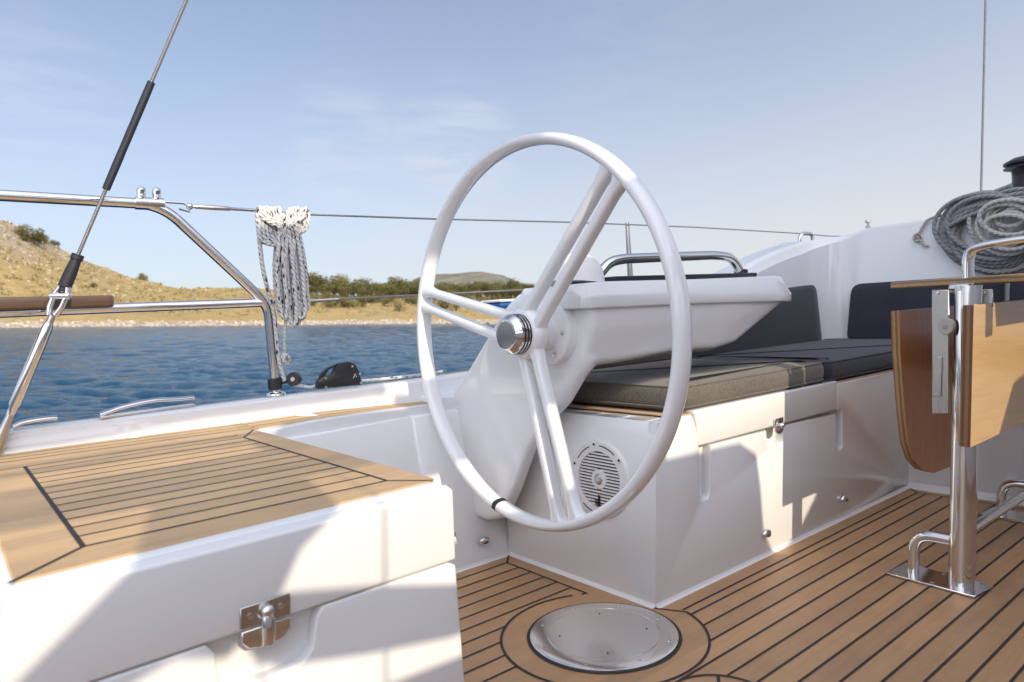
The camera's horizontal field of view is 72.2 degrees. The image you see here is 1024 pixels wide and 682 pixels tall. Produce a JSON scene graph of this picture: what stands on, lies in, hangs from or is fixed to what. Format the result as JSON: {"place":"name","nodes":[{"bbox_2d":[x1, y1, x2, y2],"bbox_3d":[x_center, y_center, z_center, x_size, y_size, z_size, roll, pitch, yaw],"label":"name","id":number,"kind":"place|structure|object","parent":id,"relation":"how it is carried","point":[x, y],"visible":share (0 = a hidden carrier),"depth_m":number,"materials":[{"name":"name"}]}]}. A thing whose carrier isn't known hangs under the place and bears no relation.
{"place":"outdoors","nodes":[
{"label":"outdoors","id":0,"kind":"place"},
{"bbox_2d":[0,324,495,426],"bbox_3d":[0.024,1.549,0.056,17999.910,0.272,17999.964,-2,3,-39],"label":"sea","id":1,"kind":"structure","parent":0,"point":[85,372],"depth_m":24.39,"materials":[{"name":"liquid"}]},
{"bbox_2d":[0,220,513,326],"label":"coastal land","id":2,"kind":"structure","parent":0,"point":[15,286],"depth_m":134.27,"materials":[{"name":"sand"}]},
{"bbox_2d":[12,223,33,234],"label":"olive bush","id":3,"kind":"object","parent":2,"relation":"on","point":[20,228],"visible":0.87,"depth_m":161.20,"materials":[{"name":"green plant"}]},
{"bbox_2d":[18,227,44,245],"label":"olive bush","id":4,"kind":"object","parent":2,"relation":"on","point":[33,238],"visible":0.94,"depth_m":157.65,"materials":[{"name":"green plant"}]},
{"bbox_2d":[31,235,50,244],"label":"olive bush","id":5,"kind":"object","parent":2,"relation":"on","point":[45,239],"visible":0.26,"depth_m":165.71,"materials":[{"name":"green plant"}]},
{"bbox_2d":[50,240,59,246],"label":"olive bush","id":6,"kind":"object","parent":2,"relation":"on","point":[55,243],"visible":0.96,"depth_m":176.25,"materials":[{"name":"green plant"}]},
{"bbox_2d":[0,219,206,302],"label":"hillside rocks","id":7,"kind":"object","parent":2,"relation":"on","point":[59,268],"visible":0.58,"depth_m":148.35,"materials":[{"name":"stone"}]},
{"bbox_2d":[0,319,499,327],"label":"shore rocks","id":8,"kind":"object","parent":2,"relation":"on","point":[65,323],"visible":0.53,"depth_m":106.34,"materials":[{"name":"stone"}]},
{"bbox_2d":[0,220,513,316],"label":"dry scrub","id":9,"kind":"object","parent":2,"relation":"on","point":[161,297],"visible":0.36,"depth_m":148.99,"materials":[{"name":"green plant"}]},
{"bbox_2d":[309,286,314,293],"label":"maquis tree","id":10,"kind":"object","parent":2,"relation":"on","point":[311,290],"visible":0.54,"depth_m":196.26,"materials":[{"name":"green plant"}]},
{"bbox_2d":[310,285,320,293],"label":"maquis tree","id":11,"kind":"object","parent":2,"relation":"on","point":[315,287],"visible":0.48,"depth_m":201.06,"materials":[{"name":"green plant"}]},
{"bbox_2d":[308,271,325,294],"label":"maquis tree","id":12,"kind":"object","parent":2,"relation":"on","point":[314,279],"visible":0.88,"depth_m":213.28,"materials":[{"name":"green plant"}]},
{"bbox_2d":[317,286,326,294],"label":"maquis tree","id":13,"kind":"object","parent":2,"relation":"on","point":[320,289],"visible":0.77,"depth_m":193.37,"materials":[{"name":"green plant"}]},
{"bbox_2d":[314,291,331,302],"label":"olive bush","id":14,"kind":"object","parent":2,"relation":"on","point":[326,296],"visible":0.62,"depth_m":176.73,"materials":[{"name":"green plant"}]},
{"bbox_2d":[321,301,334,307],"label":"olive bush","id":15,"kind":"object","parent":2,"relation":"on","point":[327,303],"visible":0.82,"depth_m":155.73,"materials":[{"name":"green plant"}]},
{"bbox_2d":[321,280,335,294],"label":"maquis tree","id":16,"kind":"object","parent":2,"relation":"on","point":[328,287],"visible":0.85,"depth_m":194.82,"materials":[{"name":"green plant"}]},
{"bbox_2d":[330,282,338,295],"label":"maquis tree","id":17,"kind":"object","parent":2,"relation":"on","point":[337,286],"visible":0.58,"depth_m":208.13,"materials":[{"name":"green plant"}]},
{"bbox_2d":[330,293,341,307],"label":"olive bush","id":18,"kind":"object","parent":2,"relation":"on","point":[336,302],"visible":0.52,"depth_m":162.57,"materials":[{"name":"green plant"}]},
{"bbox_2d":[329,273,348,293],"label":"maquis tree","id":19,"kind":"object","parent":2,"relation":"on","point":[336,276],"visible":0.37,"depth_m":232.88,"materials":[{"name":"green plant"}]},
{"bbox_2d":[333,276,350,292],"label":"maquis tree","id":20,"kind":"object","parent":2,"relation":"on","point":[344,282],"visible":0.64,"depth_m":224.91,"materials":[{"name":"green plant"}]},
{"bbox_2d":[338,285,351,297],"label":"maquis tree","id":21,"kind":"object","parent":2,"relation":"on","point":[344,291],"visible":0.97,"depth_m":192.29,"materials":[{"name":"green plant"}]},
{"bbox_2d":[341,300,357,307],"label":"olive bush","id":22,"kind":"object","parent":2,"relation":"on","point":[352,303],"visible":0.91,"depth_m":164.55,"materials":[{"name":"green plant"}]},
{"bbox_2d":[345,286,362,300],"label":"maquis tree","id":23,"kind":"object","parent":2,"relation":"on","point":[354,290],"visible":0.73,"depth_m":202.86,"materials":[{"name":"green plant"}]},
{"bbox_2d":[351,280,364,295],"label":"maquis tree","id":24,"kind":"object","parent":2,"relation":"on","point":[356,285],"visible":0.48,"depth_m":229.32,"materials":[{"name":"green plant"}]},
{"bbox_2d":[352,277,371,286],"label":"maquis tree","id":25,"kind":"object","parent":2,"relation":"on","point":[367,282],"visible":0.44,"depth_m":232.90,"materials":[{"name":"green plant"}]},
{"bbox_2d":[356,287,367,295],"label":"maquis tree","id":26,"kind":"object","parent":2,"relation":"on","point":[363,290],"visible":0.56,"depth_m":210.66,"materials":[{"name":"green plant"}]},
{"bbox_2d":[354,292,370,306],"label":"olive bush","id":27,"kind":"object","parent":2,"relation":"on","point":[361,302],"visible":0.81,"depth_m":172.59,"materials":[{"name":"green plant"}]},
{"bbox_2d":[364,288,375,301],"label":"maquis tree","id":28,"kind":"object","parent":2,"relation":"on","point":[370,290],"visible":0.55,"depth_m":195.85,"materials":[{"name":"green plant"}]},
{"bbox_2d":[366,292,378,303],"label":"olive bush","id":29,"kind":"object","parent":2,"relation":"on","point":[373,294],"visible":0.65,"depth_m":189.84,"materials":[{"name":"green plant"}]},
{"bbox_2d":[371,283,385,300],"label":"maquis tree","id":30,"kind":"object","parent":2,"relation":"on","point":[377,288],"visible":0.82,"depth_m":210.88,"materials":[{"name":"green plant"}]},
{"bbox_2d":[379,294,392,306],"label":"olive bush","id":31,"kind":"object","parent":2,"relation":"on","point":[384,300],"visible":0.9,"depth_m":175.11,"materials":[{"name":"green plant"}]},
{"bbox_2d":[380,282,393,295],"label":"maquis tree","id":32,"kind":"object","parent":2,"relation":"on","point":[386,287],"visible":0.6,"depth_m":220.70,"materials":[{"name":"green plant"}]},
{"bbox_2d":[383,281,397,295],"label":"maquis tree","id":33,"kind":"object","parent":2,"relation":"on","point":[391,285],"visible":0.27,"depth_m":228.01,"materials":[{"name":"green plant"}]},
{"bbox_2d":[386,287,396,299],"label":"maquis tree","id":34,"kind":"object","parent":2,"relation":"on","point":[391,292],"visible":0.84,"depth_m":207.63,"materials":[{"name":"green plant"}]},
{"bbox_2d":[386,276,403,297],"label":"maquis tree","id":35,"kind":"object","parent":2,"relation":"on","point":[395,281],"visible":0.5,"depth_m":234.42,"materials":[{"name":"green plant"}]},
{"bbox_2d":[394,299,406,311],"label":"olive bush","id":36,"kind":"object","parent":2,"relation":"on","point":[397,307],"visible":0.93,"depth_m":160.70,"materials":[{"name":"green plant"}]},
{"bbox_2d":[393,284,410,300],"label":"maquis tree","id":37,"kind":"object","parent":2,"relation":"on","point":[402,291],"visible":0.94,"depth_m":202.67,"materials":[{"name":"green plant"}]},
{"bbox_2d":[397,277,409,285],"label":"maquis tree","id":38,"kind":"object","parent":2,"relation":"on","point":[405,280],"visible":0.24,"depth_m":238.09,"materials":[{"name":"green plant"}]},
{"bbox_2d":[405,282,417,299],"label":"maquis tree","id":39,"kind":"object","parent":2,"relation":"on","point":[410,293],"visible":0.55,"depth_m":213.71,"materials":[{"name":"green plant"}]},
{"bbox_2d":[407,285,418,293],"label":"maquis tree","id":40,"kind":"object","parent":2,"relation":"on","point":[415,290],"visible":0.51,"depth_m":210.89,"materials":[{"name":"green plant"}]},
{"bbox_2d":[435,300,449,308],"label":"olive bush","id":41,"kind":"object","parent":2,"relation":"on","point":[443,305],"visible":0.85,"depth_m":165.86,"materials":[{"name":"green plant"}]},
{"bbox_2d":[437,281,453,289],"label":"maquis tree","id":42,"kind":"object","parent":2,"relation":"on","point":[445,283],"visible":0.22,"depth_m":232.34,"materials":[{"name":"green plant"}]},
{"bbox_2d":[439,284,456,292],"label":"maquis tree","id":43,"kind":"object","parent":2,"relation":"on","point":[446,289],"visible":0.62,"depth_m":204.79,"materials":[{"name":"green plant"}]},
{"bbox_2d":[449,304,459,310],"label":"olive bush","id":44,"kind":"object","parent":2,"relation":"on","point":[455,307],"visible":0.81,"depth_m":166.02,"materials":[{"name":"green plant"}]},
{"bbox_2d":[450,285,465,295],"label":"maquis tree","id":45,"kind":"object","parent":2,"relation":"on","point":[456,287],"visible":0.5,"depth_m":227.58,"materials":[{"name":"green plant"}]},
{"bbox_2d":[458,282,468,290],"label":"maquis tree","id":46,"kind":"object","parent":2,"relation":"on","point":[463,284],"visible":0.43,"depth_m":235.26,"materials":[{"name":"green plant"}]},
{"bbox_2d":[463,287,473,296],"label":"maquis tree","id":47,"kind":"object","parent":2,"relation":"on","point":[467,289],"visible":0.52,"depth_m":221.29,"materials":[{"name":"green plant"}]},
{"bbox_2d":[467,280,483,290],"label":"maquis tree","id":48,"kind":"object","parent":2,"relation":"on","point":[476,287],"visible":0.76,"depth_m":234.56,"materials":[{"name":"green plant"}]},
{"bbox_2d":[472,289,482,299],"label":"maquis tree","id":49,"kind":"object","parent":2,"relation":"on","point":[478,295],"visible":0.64,"depth_m":215.86,"materials":[{"name":"green plant"}]},
{"bbox_2d":[474,280,487,296],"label":"maquis tree","id":50,"kind":"object","parent":2,"relation":"on","point":[475,282],"visible":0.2,"depth_m":244.63,"materials":[{"name":"green plant"}]},
{"bbox_2d":[476,295,491,300],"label":"olive bush","id":51,"kind":"object","parent":2,"relation":"on","point":[482,299],"visible":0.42,"depth_m":180.66,"materials":[{"name":"green plant"}]},
{"bbox_2d":[479,285,489,296],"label":"maquis tree","id":52,"kind":"object","parent":2,"relation":"on","point":[484,289],"visible":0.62,"depth_m":224.10,"materials":[{"name":"green plant"}]},
{"bbox_2d":[486,284,499,295],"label":"maquis tree","id":53,"kind":"object","parent":2,"relation":"on","point":[491,287],"visible":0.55,"depth_m":211.52,"materials":[{"name":"green plant"}]},
{"bbox_2d":[490,287,504,298],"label":"maquis tree","id":54,"kind":"object","parent":2,"relation":"on","point":[496,294],"visible":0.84,"depth_m":206.17,"materials":[{"name":"green plant"}]},
{"bbox_2d":[499,286,512,298],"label":"maquis tree","id":55,"kind":"object","parent":2,"relation":"on","point":[507,294],"visible":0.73,"depth_m":206.93,"materials":[{"name":"green plant"}]},
{"bbox_2d":[505,277,523,298],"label":"maquis tree","id":56,"kind":"object","parent":2,"relation":"on","point":[511,282],"visible":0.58,"depth_m":230.62,"materials":[{"name":"green plant"}]},
{"bbox_2d":[508,285,523,297],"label":"maquis tree","id":57,"kind":"object","parent":2,"relation":"on","point":[513,289],"visible":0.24,"depth_m":209.64,"materials":[{"name":"green plant"}]},
{"bbox_2d":[513,285,523,297],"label":"maquis tree","id":58,"kind":"object","parent":2,"relation":"on","point":[516,293],"visible":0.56,"depth_m":203.95,"materials":[{"name":"green plant"}]},
{"bbox_2d":[384,272,522,296],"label":"distant hill","id":59,"kind":"structure","parent":0,"point":[489,278],"depth_m":840.78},
{"bbox_2d":[481,299,513,307],"bbox_3d":[-0.041,-0.123,2.314,0.080,0.032,0.110,-2,3,-39],"label":"boat","id":60,"kind":"object","parent":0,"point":[502,303],"visible":0.49,"depth_m":2.27,"materials":[{"name":"blue fabric"}]},
{"bbox_2d":[0,0,1023,296],"label":"sky","id":61,"kind":"structure","parent":0,"point":[819,117],"materials":[{"name":"blue"}]},
{"bbox_2d":[456,488,1023,681],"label":"cockpit sole","id":62,"kind":"object","parent":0,"point":[835,603],"visible":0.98,"depth_m":1.56,"materials":[{"name":"brown wood"}]},
{"bbox_2d":[0,401,463,681],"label":"helm bench","id":63,"kind":"object","parent":62,"relation":"on","point":[244,552],"visible":0.99,"depth_m":0.91,"materials":[{"name":"white plastic"}]},
{"bbox_2d":[257,391,509,572],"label":"side deck wall","id":64,"kind":"structure","parent":62,"relation":"on","point":[406,438],"depth_m":1.94,"materials":[{"name":"plastic"}]},
{"bbox_2d":[0,371,467,454],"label":"gunwale","id":65,"kind":"object","parent":64,"relation":"attached to","point":[51,435],"visible":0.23,"depth_m":1.77,"materials":[{"name":"plastic"}]},
{"bbox_2d":[12,416,57,428],"bbox_3d":[-1.052,0.179,1.547,0.084,0.024,0.020,-2,3,-39],"label":"mooring cleat","id":66,"kind":"object","parent":65,"relation":"attached to","point":[32,420],"visible":1,"depth_m":1.54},
{"bbox_2d":[0,0,187,451],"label":"backstay","id":67,"kind":"object","parent":65,"relation":"attached to","point":[67,280],"visible":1,"depth_m":1.52,"materials":[{"name":"metal"}]},
{"bbox_2d":[0,187,285,395],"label":"stern rail","id":68,"kind":"object","parent":65,"relation":"attached to","point":[155,203],"visible":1,"depth_m":1.71,"materials":[{"name":"silver metal"}]},
{"bbox_2d":[0,295,113,309],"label":"wooden rail seat","id":69,"kind":"object","parent":68,"relation":"on","point":[16,303],"visible":0.91,"depth_m":1.54,"materials":[{"name":"brown wood"}]},
{"bbox_2d":[267,372,301,390],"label":"swivel block","id":70,"kind":"structure","parent":68,"relation":"attached to","point":[292,379],"depth_m":1.92,"materials":[{"name":"black plastic"}]},
{"bbox_2d":[165,201,837,236],"bbox_3d":[1.333,-0.551,3.503,5.640,0.332,0.100,-2,3,-38],"label":"lifeline","id":71,"kind":"object","parent":68,"relation":"attached to","point":[189,206],"visible":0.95,"depth_m":2.15,"materials":[{"name":"metal"}]},
{"bbox_2d":[255,205,310,381],"bbox_3d":[-0.614,-0.129,1.901,0.160,0.480,0.048,-2,3,-39],"label":"rope coil","id":72,"kind":"object","parent":71,"relation":"hanging from","point":[278,230],"visible":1,"depth_m":1.89,"materials":[{"name":"fabric"}]},
{"bbox_2d":[281,320,290,364],"bbox_3d":[-0.616,0.003,1.908,0.022,0.127,0.031,0,2,11],"label":"rope tail","id":73,"kind":"object","parent":72,"relation":"hanging from","point":[284,355],"visible":1,"depth_m":1.90},
{"bbox_2d":[98,396,195,418],"bbox_3d":[-0.885,0.159,1.711,0.034,0.038,0.224,2,3,41],"label":"mooring chock","id":74,"kind":"object","parent":65,"relation":"attached to","point":[105,414],"visible":1,"depth_m":1.70,"materials":[{"name":"silver metal"}]},
{"bbox_2d":[292,384,314,388],"bbox_3d":[-0.573,0.125,1.950,0.073,0.016,0.020,-1,2,-14],"label":"control line","id":75,"kind":"object","parent":65,"relation":"attached to","point":[306,386],"visible":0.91,"depth_m":1.95,"materials":[{"name":"white fabric"}]},
{"bbox_2d":[315,362,361,388],"bbox_3d":[-0.489,0.095,1.980,0.133,0.072,0.026,-2,3,-39],"label":"rope clutch","id":76,"kind":"object","parent":65,"relation":"attached to","point":[341,374],"visible":1,"depth_m":1.97,"materials":[{"name":"black plastic"}]},
{"bbox_2d":[361,370,442,381],"bbox_3d":[-0.326,0.105,2.112,0.270,0.024,0.018,-1,2,-33],"label":"control line","id":77,"kind":"object","parent":65,"relation":"attached to","point":[392,377],"visible":0.87,"depth_m":2.10,"materials":[{"name":"white fabric"}]},
{"bbox_2d":[625,222,632,275],"bbox_3d":[0.481,-0.362,2.879,0.046,0.250,0.024,-2,3,-39],"label":"rail stanchion","id":78,"kind":"object","parent":65,"relation":"on","point":[628,250],"visible":0.66,"depth_m":2.87,"materials":[{"name":"silver metal"}]},
{"bbox_2d":[273,289,523,303],"bbox_3d":[0.416,-0.221,2.804,2.791,0.180,0.009,-2,3,-39],"label":"lifeline","id":79,"kind":"object","parent":78,"relation":"attached to","point":[324,299],"visible":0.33,"depth_m":2.14,"materials":[{"name":"metal"}]},
{"bbox_2d":[479,537,489,544],"bbox_3d":[-0.076,0.565,1.979,0.035,0.024,0.014,-2,3,-39],"label":"courtesy light","id":80,"kind":"object","parent":64,"relation":"attached to","point":[484,540],"visible":1,"depth_m":1.97,"materials":[{"name":"silver metal"}]},
{"bbox_2d":[454,276,790,519],"bbox_3d":[0.329,0.151,2.142,0.936,0.705,0.619,-2,3,-39],"label":"steering console","id":81,"kind":"object","parent":64,"relation":"attached to","point":[603,322],"visible":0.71,"depth_m":1.87,"materials":[{"name":"white plastic"}]},
{"bbox_2d":[417,131,691,531],"bbox_3d":[0.034,-0.018,1.667,0.130,0.929,0.929,-2,3,-39],"label":"steering helm","id":82,"kind":"object","parent":81,"relation":"attached to","point":[526,334],"visible":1,"depth_m":1.59,"materials":[{"name":"white paint"}]},
{"bbox_2d":[551,253,604,284],"bbox_3d":[0.159,-0.178,1.738,0.142,0.083,0.143,-2,3,-39],"label":"compass cover","id":83,"kind":"object","parent":81,"relation":"on","point":[590,270],"visible":0.34,"depth_m":1.69,"materials":[{"name":"white plastic"}]},
{"bbox_2d":[601,251,747,275],"bbox_3d":[0.458,-0.203,1.984,0.712,0.126,0.048,-2,3,-39],"label":"grab rail","id":84,"kind":"object","parent":81,"relation":"attached to","point":[609,263],"visible":0.84,"depth_m":1.99,"materials":[{"name":"silver metal"}]},
{"bbox_2d":[604,273,756,280],"bbox_3d":[0.431,-0.176,1.989,0.630,0.051,0.200,-2,3,-39],"label":"instrument panel","id":85,"kind":"object","parent":81,"relation":"on","point":[662,277],"visible":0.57,"depth_m":1.90,"materials":[{"name":"black plastic"}]},
{"bbox_2d":[530,603,678,671],"bbox_3d":[0.196,0.626,1.503,0.314,0.021,0.314,-2,3,-39],"label":"inspection hatch","id":86,"kind":"object","parent":62,"relation":"on","point":[605,637],"visible":1,"depth_m":1.48,"materials":[{"name":"silver metal"}]},
{"bbox_2d":[506,369,1023,608],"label":"cockpit settee","id":87,"kind":"object","parent":62,"relation":"on","point":[727,484],"visible":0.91,"depth_m":1.87,"materials":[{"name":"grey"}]},
{"bbox_2d":[573,440,630,518],"bbox_3d":[0.217,0.343,1.743,0.013,0.196,0.196,-2,3,-39],"label":"cockpit speaker","id":88,"kind":"object","parent":87,"relation":"attached to","point":[601,471],"visible":0.84,"depth_m":1.74},
{"bbox_2d":[572,358,823,410],"bbox_3d":[0.498,0.115,2.124,0.721,0.110,0.574,-2,3,-39],"label":"seat cushion","id":89,"kind":"object","parent":87,"relation":"on","point":[646,384],"visible":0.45,"depth_m":1.90,"materials":[{"name":"grey fabric"}]},
{"bbox_2d":[761,529,770,537],"bbox_3d":[0.695,0.525,1.910,0.035,0.023,0.014,-2,3,-39],"label":"courtesy light","id":90,"kind":"object","parent":87,"relation":"attached to","point":[766,533],"visible":1,"depth_m":1.90,"materials":[{"name":"silver metal"}]},
{"bbox_2d":[692,338,892,380],"bbox_3d":[1.296,0.059,2.606,1.104,0.139,0.842,-2,3,-39],"label":"seat cushion","id":91,"kind":"object","parent":87,"relation":"on","point":[842,358],"visible":0.36,"depth_m":2.41,"materials":[{"name":"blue fabric"}]},
{"bbox_2d":[840,495,847,502],"bbox_3d":[1.041,0.494,2.195,0.035,0.023,0.014,-2,3,-39],"label":"courtesy light","id":92,"kind":"object","parent":87,"relation":"attached to","point":[843,498],"visible":1,"depth_m":2.19,"materials":[{"name":"silver metal"}]},
{"bbox_2d":[713,210,1023,339],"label":"cockpit coaming","id":93,"kind":"object","parent":87,"relation":"on","point":[834,271],"visible":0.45,"depth_m":3.17,"materials":[{"name":"plastic"}]},
{"bbox_2d":[593,354,671,368],"bbox_3d":[0.429,-0.007,2.450,0.405,0.229,0.058,-2,3,-39],"label":"backrest cushion","id":94,"kind":"object","parent":93,"relation":"attached to","point":[657,357],"visible":0.04,"depth_m":2.42,"materials":[{"name":"grey fabric"}]},
{"bbox_2d":[692,285,821,356],"bbox_3d":[1.012,-0.074,2.928,1.076,0.342,0.058,-2,3,-39],"label":"backrest cushion","id":95,"kind":"object","parent":93,"relation":"attached to","point":[795,319],"visible":0.34,"depth_m":3.04,"materials":[{"name":"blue fabric"}]},
{"bbox_2d":[798,232,814,241],"bbox_3d":[1.456,-0.496,3.471,0.147,0.091,0.018,-2,3,-39],"label":"handle","id":96,"kind":"object","parent":93,"relation":"on","point":[810,234],"visible":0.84,"depth_m":3.45,"materials":[{"name":"silver metal"}]},
{"bbox_2d":[847,275,1004,337],"bbox_3d":[1.745,-0.129,3.001,0.058,0.281,0.608,-2,3,-39],"label":"backrest cushion","id":97,"kind":"object","parent":93,"relation":"attached to","point":[872,306],"visible":0.41,"depth_m":3.09,"materials":[{"name":"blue fabric"}]},
{"bbox_2d":[932,183,1023,274],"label":"grey rope coil","id":98,"kind":"object","parent":93,"relation":"hanging from","point":[958,212],"visible":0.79,"depth_m":2.82,"materials":[{"name":"fabric"}]},
{"bbox_2d":[912,214,941,246],"bbox_3d":[1.769,-0.466,2.987,0.012,0.136,0.118,-2,3,-39],"label":"rope tail","id":99,"kind":"object","parent":98,"relation":"hanging from","point":[919,236],"visible":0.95,"depth_m":3.00},
{"bbox_2d":[974,197,1023,256],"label":"white rope coil","id":100,"kind":"object","parent":98,"relation":"on","point":[1012,205],"visible":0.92,"depth_m":2.70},
{"bbox_2d":[967,217,978,242],"bbox_3d":[1.855,-0.426,2.785,0.016,0.135,0.091,-2,3,-39],"label":"red flecked line","id":101,"kind":"object","parent":100,"relation":"on","point":[971,231],"visible":0.69,"depth_m":2.80,"materials":[{"name":"white fabric"}]},
{"bbox_2d":[1003,156,1023,192],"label":"rope winch","id":102,"kind":"object","parent":93,"relation":"on","point":[1014,167],"visible":0.58,"depth_m":2.82,"materials":[{"name":"black metal"}]},
{"bbox_2d":[1009,282,1023,300],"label":"backrest cushion","id":103,"kind":"object","parent":93,"relation":"attached to","point":[1016,291],"visible":0.13,"depth_m":2.71,"materials":[{"name":"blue fabric"}]},
{"bbox_2d":[887,235,1023,597],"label":"folding table","id":104,"kind":"object","parent":62,"relation":"on","point":[958,369],"visible":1,"depth_m":1.66,"materials":[{"name":"wood veneer"},{"name":"polished steel"},{"name":"chrome"}]},
{"bbox_2d":[980,0,986,190],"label":"mast shroud","id":105,"kind":"object","parent":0,"point":[983,92],"depth_m":4.37,"materials":[{"name":"metal"}]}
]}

